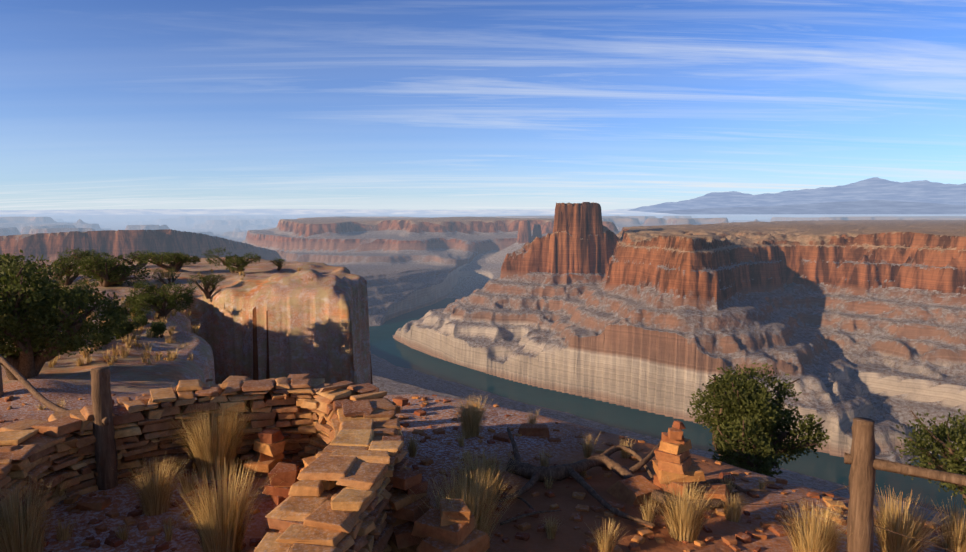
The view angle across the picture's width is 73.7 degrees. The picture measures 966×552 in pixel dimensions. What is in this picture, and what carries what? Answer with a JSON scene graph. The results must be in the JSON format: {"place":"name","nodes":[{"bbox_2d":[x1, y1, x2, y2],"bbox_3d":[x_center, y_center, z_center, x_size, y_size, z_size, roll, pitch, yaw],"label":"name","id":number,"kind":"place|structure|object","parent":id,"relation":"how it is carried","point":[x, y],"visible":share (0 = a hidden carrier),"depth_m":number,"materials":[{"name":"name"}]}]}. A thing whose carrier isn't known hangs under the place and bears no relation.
{"place":"outdoors","nodes":[
{"label":"outdoors","id":0,"kind":"place"},
{"bbox_2d":[0,209,668,214],"bbox_3d":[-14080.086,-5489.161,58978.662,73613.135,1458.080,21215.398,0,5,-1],"label":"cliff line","id":1,"kind":"object","parent":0,"point":[247,211],"visible":0.31,"depth_m":66633.68,"materials":[{"name":"stone"}]},
{"bbox_2d":[0,202,965,551],"bbox_3d":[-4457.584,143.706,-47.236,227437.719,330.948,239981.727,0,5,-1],"label":"canyon terrain","id":2,"kind":"structure","parent":0,"point":[846,318],"depth_m":1022.21,"materials":[{"name":"brown stone"}]},
{"bbox_2d":[0,253,52,278],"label":"tree","id":3,"kind":"object","parent":2,"relation":"on","point":[36,267],"visible":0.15,"depth_m":49.53,"materials":[{"name":"green plant"}]},
{"bbox_2d":[0,250,130,379],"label":"juniper","id":4,"kind":"object","parent":2,"relation":"on","point":[36,317],"visible":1,"depth_m":21.53,"materials":[{"name":"green plant"}]},
{"bbox_2d":[50,255,90,285],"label":"tree","id":5,"kind":"object","parent":2,"relation":"on","point":[65,264],"visible":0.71,"depth_m":48.24,"materials":[{"name":"green plant"}]},
{"bbox_2d":[49,279,99,308],"bbox_3d":[-22.877,1.194,35.724,3.165,2.250,2.983,0,5,-1],"label":"tree","id":6,"kind":"object","parent":2,"relation":"on","point":[82,284],"visible":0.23,"depth_m":35.27,"materials":[{"name":"green plant"}]},
{"bbox_2d":[63,336,85,351],"bbox_3d":[-17.187,2.926,26.654,1.128,1.081,1.240,0,5,-1],"label":"scrub bush","id":7,"kind":"object","parent":2,"relation":"on","point":[72,345],"visible":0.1,"depth_m":26.56,"materials":[{"name":"green plant"}]},
{"bbox_2d":[72,321,98,335],"bbox_3d":[-18.069,2.553,29.262,1.422,1.084,1.026,0,5,-1],"label":"scrub bush","id":8,"kind":"object","parent":2,"relation":"on","point":[85,328],"visible":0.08,"depth_m":29.21,"materials":[{"name":"green plant"}]},
{"bbox_2d":[57,248,115,261],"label":"tree","id":9,"kind":"object","parent":2,"relation":"on","point":[80,256],"visible":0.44,"depth_m":64.36,"materials":[{"name":"green plant"}]},
{"bbox_2d":[94,333,109,346],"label":"scrub bush","id":10,"kind":"object","parent":2,"relation":"on","point":[106,339],"visible":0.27,"depth_m":27.41,"materials":[{"name":"green plant"}]},
{"bbox_2d":[73,255,149,286],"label":"tree","id":11,"kind":"object","parent":2,"relation":"on","point":[103,271],"visible":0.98,"depth_m":45.89,"materials":[{"name":"green plant"}]},
{"bbox_2d":[104,305,129,317],"bbox_3d":[-19.590,2.091,34.442,1.216,1.102,1.144,0,5,-1],"label":"scrub bush","id":12,"kind":"object","parent":2,"relation":"on","point":[125,309],"visible":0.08,"depth_m":34.53,"materials":[{"name":"green plant"}]},
{"bbox_2d":[108,319,136,339],"bbox_3d":[-16.343,2.510,28.914,1.348,1.429,1.614,0,5,-1],"label":"scrub bush","id":13,"kind":"object","parent":2,"relation":"on","point":[119,334],"visible":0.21,"depth_m":28.53,"materials":[{"name":"green plant"}]},
{"bbox_2d":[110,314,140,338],"bbox_3d":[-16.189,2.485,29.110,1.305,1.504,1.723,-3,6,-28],"label":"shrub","id":14,"kind":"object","parent":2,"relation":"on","point":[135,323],"visible":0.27,"depth_m":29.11,"materials":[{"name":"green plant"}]},
{"bbox_2d":[121,294,143,306],"bbox_3d":[-21.027,1.610,39.027,1.412,1.118,1.192,0,5,-1],"label":"scrub bush","id":15,"kind":"object","parent":2,"relation":"on","point":[131,299],"visible":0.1,"depth_m":38.75,"materials":[{"name":"green plant"}]},
{"bbox_2d":[115,250,155,266],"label":"tree","id":16,"kind":"object","parent":2,"relation":"on","point":[132,260],"visible":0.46,"depth_m":65.91,"materials":[{"name":"green plant"}]},
{"bbox_2d":[129,307,141,316],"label":"scrub bush","id":17,"kind":"object","parent":2,"relation":"on","point":[132,311],"visible":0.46,"depth_m":35.33,"materials":[{"name":"green plant"}]},
{"bbox_2d":[131,313,149,328],"bbox_3d":[-17.007,2.354,31.973,0.986,1.013,1.004,0,5,-1],"label":"scrub bush","id":18,"kind":"object","parent":2,"relation":"on","point":[142,319],"visible":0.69,"depth_m":31.88,"materials":[{"name":"green plant"}]},
{"bbox_2d":[145,321,166,337],"bbox_3d":[-15.471,2.678,30.462,0.940,1.230,1.017,-2,6,-20],"label":"scrub bush","id":19,"kind":"object","parent":2,"relation":"on","point":[158,328],"visible":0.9,"depth_m":30.25,"materials":[{"name":"green plant"}]},
{"bbox_2d":[125,279,195,320],"bbox_3d":[-18.259,1.529,36.322,3.132,2.715,4.020,4,7,39],"label":"tree","id":20,"kind":"object","parent":2,"relation":"on","point":[153,300],"visible":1,"depth_m":36.07,"materials":[{"name":"green plant"}]},
{"bbox_2d":[152,266,180,284],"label":"shrub","id":21,"kind":"object","parent":2,"relation":"on","point":[168,275],"visible":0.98,"depth_m":47.24,"materials":[{"name":"green plant"}]},
{"bbox_2d":[134,252,200,271],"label":"tree","id":22,"kind":"object","parent":2,"relation":"on","point":[180,260],"visible":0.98,"depth_m":58.76,"materials":[{"name":"green plant"}]},
{"bbox_2d":[0,374,408,551],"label":"stone wall","id":23,"kind":"structure","parent":2,"relation":"on","point":[351,437],"depth_m":4.92,"materials":[{"name":"stone"}]},
{"bbox_2d":[187,273,225,298],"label":"tree","id":24,"kind":"object","parent":2,"relation":"on","point":[207,287],"visible":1,"depth_m":44.10,"materials":[{"name":"green plant"}]},
{"bbox_2d":[201,247,260,272],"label":"tree","id":25,"kind":"object","parent":2,"relation":"on","point":[239,263],"visible":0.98,"depth_m":56.78,"materials":[{"name":"green plant"}]},
{"bbox_2d":[270,257,284,270],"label":"plateau juniper","id":26,"kind":"object","parent":2,"relation":"on","point":[279,263],"visible":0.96,"depth_m":59.09,"materials":[{"name":"green plant"}]},
{"bbox_2d":[0,353,947,551],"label":"rocks","id":27,"kind":"object","parent":2,"relation":"on","point":[673,461],"visible":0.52,"depth_m":4.75,"materials":[{"name":"stone"}]},
{"bbox_2d":[0,267,965,551],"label":"dry grass clumps","id":28,"kind":"object","parent":2,"relation":"on","point":[222,515],"visible":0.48,"depth_m":4.37,"materials":[{"name":"beige plant"}]},
{"bbox_2d":[0,354,965,551],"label":"fence posts and rails","id":29,"kind":"object","parent":2,"relation":"on","point":[863,461],"visible":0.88,"depth_m":4.00,"materials":[{"name":"brown wood"}]},
{"bbox_2d":[495,427,771,526],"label":"dead branches","id":30,"kind":"object","parent":2,"relation":"on","point":[532,474],"visible":0.79,"depth_m":5.42,"materials":[{"name":"brown wood"}]},
{"bbox_2d":[687,362,829,477],"bbox_3d":[5.056,2.954,11.996,2.324,2.409,3.358,0,5,-1],"label":"bush","id":31,"kind":"object","parent":2,"relation":"on","point":[746,421],"visible":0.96,"depth_m":11.56,"materials":[{"name":"green plant"}]},
{"bbox_2d":[891,409,965,504],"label":"bush","id":32,"kind":"object","parent":2,"relation":"on","point":[952,459],"visible":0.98,"depth_m":8.27,"materials":[{"name":"green plant"}]},
{"bbox_2d":[0,0,965,209],"label":"sky","id":33,"kind":"structure","parent":0,"point":[105,104],"materials":[{"name":"blue"}]},
{"bbox_2d":[115,414,954,551],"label":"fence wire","id":34,"kind":"object","parent":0,"point":[808,497],"visible":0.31,"depth_m":4.20,"materials":[{"name":"grey metal"}]},
{"bbox_2d":[369,298,965,521],"bbox_3d":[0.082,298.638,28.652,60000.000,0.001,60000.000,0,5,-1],"label":"river water","id":35,"kind":"structure","parent":0,"point":[386,345],"depth_m":973.82,"materials":[{"name":"teal liquid"}]},
{"bbox_2d":[627,177,965,211],"bbox_3d":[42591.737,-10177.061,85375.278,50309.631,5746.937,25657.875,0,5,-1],"label":"distant mountains","id":36,"kind":"structure","parent":0,"point":[877,188],"depth_m":86886.93,"materials":[{"name":"stone"}]},
{"bbox_2d":[655,200,965,213],"bbox_3d":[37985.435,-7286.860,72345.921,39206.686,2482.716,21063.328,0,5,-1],"label":"distant foothills","id":37,"kind":"structure","parent":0,"point":[873,207],"depth_m":73686.02,"materials":[{"name":"stone"}]}
]}

